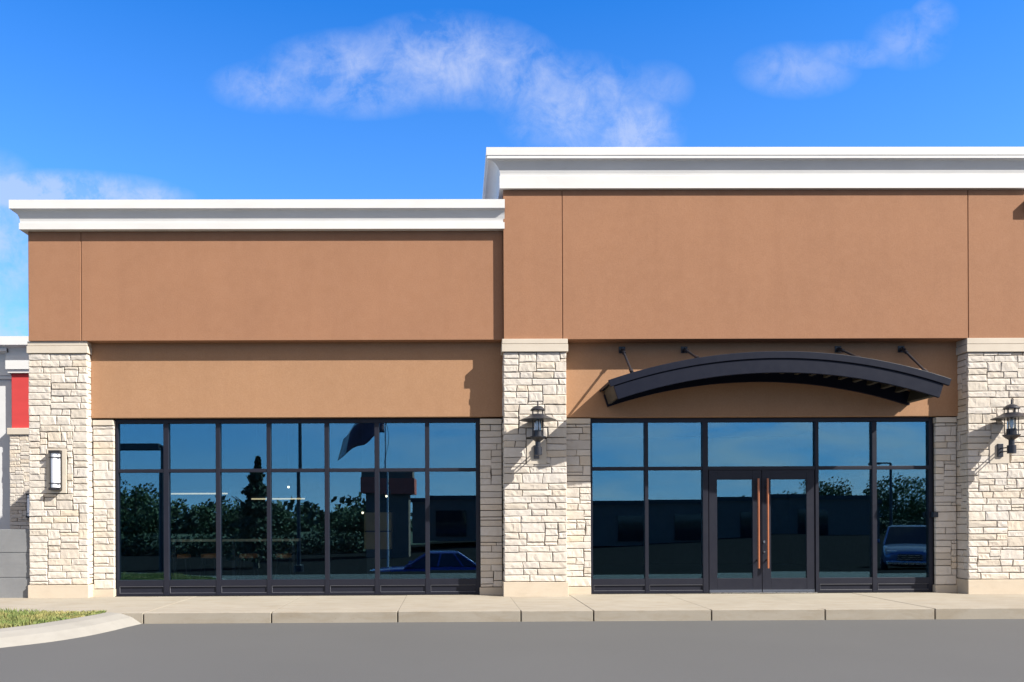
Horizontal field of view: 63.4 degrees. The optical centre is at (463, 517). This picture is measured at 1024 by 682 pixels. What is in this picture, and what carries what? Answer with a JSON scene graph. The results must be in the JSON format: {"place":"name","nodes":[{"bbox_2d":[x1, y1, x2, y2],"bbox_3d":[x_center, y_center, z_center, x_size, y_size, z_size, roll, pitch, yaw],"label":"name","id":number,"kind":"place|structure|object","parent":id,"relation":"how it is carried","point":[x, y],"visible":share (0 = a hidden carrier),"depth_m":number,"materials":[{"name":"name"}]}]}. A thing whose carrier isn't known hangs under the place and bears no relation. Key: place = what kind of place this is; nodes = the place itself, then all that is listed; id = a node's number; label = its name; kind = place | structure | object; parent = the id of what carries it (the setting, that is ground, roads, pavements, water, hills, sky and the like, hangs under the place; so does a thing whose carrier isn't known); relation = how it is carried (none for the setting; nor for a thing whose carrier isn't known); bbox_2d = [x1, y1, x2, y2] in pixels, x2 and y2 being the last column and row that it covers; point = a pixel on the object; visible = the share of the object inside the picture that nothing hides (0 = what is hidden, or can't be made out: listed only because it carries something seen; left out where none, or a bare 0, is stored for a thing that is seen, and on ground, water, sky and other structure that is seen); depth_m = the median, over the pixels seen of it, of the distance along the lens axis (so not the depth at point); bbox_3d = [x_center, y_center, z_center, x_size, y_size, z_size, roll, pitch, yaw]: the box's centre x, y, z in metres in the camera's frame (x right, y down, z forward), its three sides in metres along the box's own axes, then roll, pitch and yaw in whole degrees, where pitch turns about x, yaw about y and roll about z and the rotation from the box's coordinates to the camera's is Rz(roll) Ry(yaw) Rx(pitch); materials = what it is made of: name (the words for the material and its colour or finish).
{"place":"outdoors","nodes":[
{"label":"outdoors","id":0,"kind":"place"},
{"bbox_2d":[0,336,31,528],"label":"neighbour building","id":1,"kind":"structure","parent":0,"point":[14,426],"depth_m":23.49,"materials":[{"name":"red paint"}]},
{"bbox_2d":[26,493,31,517],"bbox_3d":[-12.248,-0.342,23.381,0.244,0.685,0.091,0,0,0],"label":"wall sconce","id":2,"kind":"object","parent":1,"relation":"attached to","point":[27,500],"depth_m":23.35,"materials":[{"name":"white metal"}]},
{"bbox_2d":[364,512,392,578],"bbox_3d":[-1.538,0.605,14.983,0.490,1.396,0.410,0,0,0],"label":"cabinet","id":3,"kind":"object","parent":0,"point":[386,532],"visible":0.74,"depth_m":14.79,"materials":[{"name":"brown metal"}]},
{"bbox_2d":[0,619,1023,681],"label":"asphalt road","id":4,"kind":"structure","parent":0,"point":[951,650],"depth_m":8.86,"materials":[{"name":"grey asphalt"}]},
{"bbox_2d":[0,529,32,597],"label":"block wall","id":5,"kind":"structure","parent":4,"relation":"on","point":[15,568],"depth_m":13.74,"materials":[{"name":"grey concrete"}]},
{"bbox_2d":[0,612,140,647],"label":"kerb","id":6,"kind":"structure","parent":4,"relation":"on","point":[66,629],"depth_m":10.19,"materials":[{"name":"concrete"}]},
{"bbox_2d":[0,592,1023,623],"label":"pavement","id":7,"kind":"structure","parent":0,"point":[493,608],"depth_m":11.94,"materials":[{"name":"concrete"}]},
{"bbox_2d":[9,147,1023,597],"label":"shop building","id":8,"kind":"structure","parent":7,"relation":"on","point":[417,359],"depth_m":13.72,"materials":[{"name":"beige paint"}]},
{"bbox_2d":[48,450,61,489],"bbox_3d":[-6.740,-0.781,13.640,0.189,0.658,0.091,0,0,0],"label":"wall sconce","id":9,"kind":"object","parent":8,"relation":"attached to","point":[55,457],"depth_m":13.61,"materials":[{"name":"white glass"}]},
{"bbox_2d":[171,554,192,579],"bbox_3d":[-5.142,0.991,15.057,0.364,0.660,0.364,0,0,0],"label":"bar stool","id":10,"kind":"object","parent":8,"relation":"on","point":[181,556],"visible":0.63,"depth_m":14.94,"materials":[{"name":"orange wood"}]},
{"bbox_2d":[171,489,227,493],"bbox_3d":[-4.693,-1.268,14.511,1.090,1.719,0.070,0,0,0],"label":"strip lamp","id":11,"kind":"object","parent":8,"relation":"hanging from","point":[196,492],"visible":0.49,"depth_m":14.48,"materials":[{"name":"white metal"}]},
{"bbox_2d":[199,553,215,578],"bbox_3d":[-4.622,0.989,15.062,0.364,0.660,0.364,0,0,0],"label":"bar stool","id":12,"kind":"object","parent":8,"relation":"on","point":[210,555],"visible":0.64,"depth_m":14.93,"materials":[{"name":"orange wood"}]},
{"bbox_2d":[171,539,301,579],"bbox_3d":[-4.069,0.848,14.636,2.340,0.933,0.300,0,0,0],"label":"bar counter","id":13,"kind":"object","parent":8,"relation":"on","point":[233,541],"visible":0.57,"depth_m":14.62,"materials":[{"name":"brown wood"}]},
{"bbox_2d":[238,553,258,578],"bbox_3d":[-3.922,0.986,15.068,0.364,0.660,0.364,0,0,0],"label":"bar stool","id":14,"kind":"object","parent":8,"relation":"on","point":[249,555],"visible":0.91,"depth_m":14.95,"materials":[{"name":"orange wood"}]},
{"bbox_2d":[251,424,305,499],"bbox_3d":[-3.309,-1.229,14.723,0.960,1.811,0.070,0,0,0],"label":"strip lamp","id":15,"kind":"object","parent":8,"relation":"hanging from","point":[275,497],"visible":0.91,"depth_m":14.70,"materials":[{"name":"white metal"}]},
{"bbox_2d":[274,553,291,578],"bbox_3d":[-3.262,0.983,15.073,0.364,0.660,0.364,0,0,0],"label":"bar stool","id":16,"kind":"object","parent":8,"relation":"on","point":[284,555],"visible":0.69,"depth_m":14.95,"materials":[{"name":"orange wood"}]},
{"bbox_2d":[286,442,290,487],"bbox_3d":[-3.370,-1.349,15.872,0.110,1.569,0.110,0,0,0],"label":"pendant lamp","id":17,"kind":"object","parent":8,"relation":"hanging from","point":[288,483],"visible":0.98,"depth_m":15.87,"materials":[{"name":"black metal"}]},
{"bbox_2d":[116,418,479,595],"bbox_3d":[-2.799,-0.182,14.035,6.148,2.981,0.124,0,0,0],"label":"storefront window","id":18,"kind":"structure","parent":8,"relation":"in","point":[218,586],"depth_m":13.98,"materials":[{"name":"metal"}]},
{"bbox_2d":[360,446,364,513],"bbox_3d":[-1.938,-1.106,15.784,0.110,2.069,0.110,0,0,0],"label":"pendant lamp","id":19,"kind":"object","parent":8,"relation":"hanging from","point":[362,509],"visible":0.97,"depth_m":15.78,"materials":[{"name":"black metal"}]},
{"bbox_2d":[384,455,388,496],"bbox_3d":[-1.500,-1.268,15.988,0.110,1.749,0.110,0,0,0],"label":"pendant lamp","id":20,"kind":"object","parent":8,"relation":"hanging from","point":[386,492],"visible":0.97,"depth_m":15.98,"materials":[{"name":"black metal"}]},
{"bbox_2d":[519,401,555,458],"bbox_3d":[1.194,-1.428,13.339,0.592,0.915,0.592,0,0,0],"label":"wall lantern","id":21,"kind":"object","parent":8,"relation":"attached to","point":[538,420],"depth_m":13.28,"materials":[{"name":"black metal"}]},
{"bbox_2d":[708,470,761,591],"bbox_3d":[4.614,0.230,14.032,0.897,2.074,0.130,0,0,0],"label":"door","id":22,"kind":"structure","parent":8,"relation":"in","point":[754,584],"depth_m":14.05,"materials":[{"name":"metal"}]},
{"bbox_2d":[589,417,937,592],"bbox_3d":[5.073,-0.212,14.046,5.866,2.971,0.235,0,0,0],"label":"storefront window","id":23,"kind":"structure","parent":8,"relation":"in","point":[872,583],"depth_m":14.05,"materials":[{"name":"metal"}]},
{"bbox_2d":[599,346,950,406],"bbox_3d":[4.968,-2.378,13.467,5.409,1.018,0.950,0,0,0],"label":"entrance canopy","id":24,"kind":"object","parent":8,"relation":"attached to","point":[858,374],"visible":1,"depth_m":13.02,"materials":[{"name":"metal"}]},
{"bbox_2d":[761,470,814,591],"bbox_3d":[5.519,0.226,14.040,0.897,2.074,0.130,0,0,0],"label":"door","id":25,"kind":"structure","parent":8,"relation":"in","point":[769,584],"depth_m":14.06,"materials":[{"name":"metal"}]},
{"bbox_2d":[990,399,1023,456],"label":"wall lantern","id":26,"kind":"object","parent":8,"relation":"attached to","point":[1011,435],"depth_m":13.36,"materials":[{"name":"black metal"}]},
{"bbox_2d":[0,0,1023,335],"label":"sky","id":27,"kind":"structure","parent":0,"point":[100,99],"materials":[{"name":"blue"}]},
{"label":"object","id":28,"kind":"structure","parent":0,"visible":0},
{"bbox_2d":[0,607,106,627],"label":"grass","id":29,"kind":"structure","parent":28,"relation":"on","point":[19,617],"depth_m":10.92,"materials":[{"name":"green plant"}]}
]}

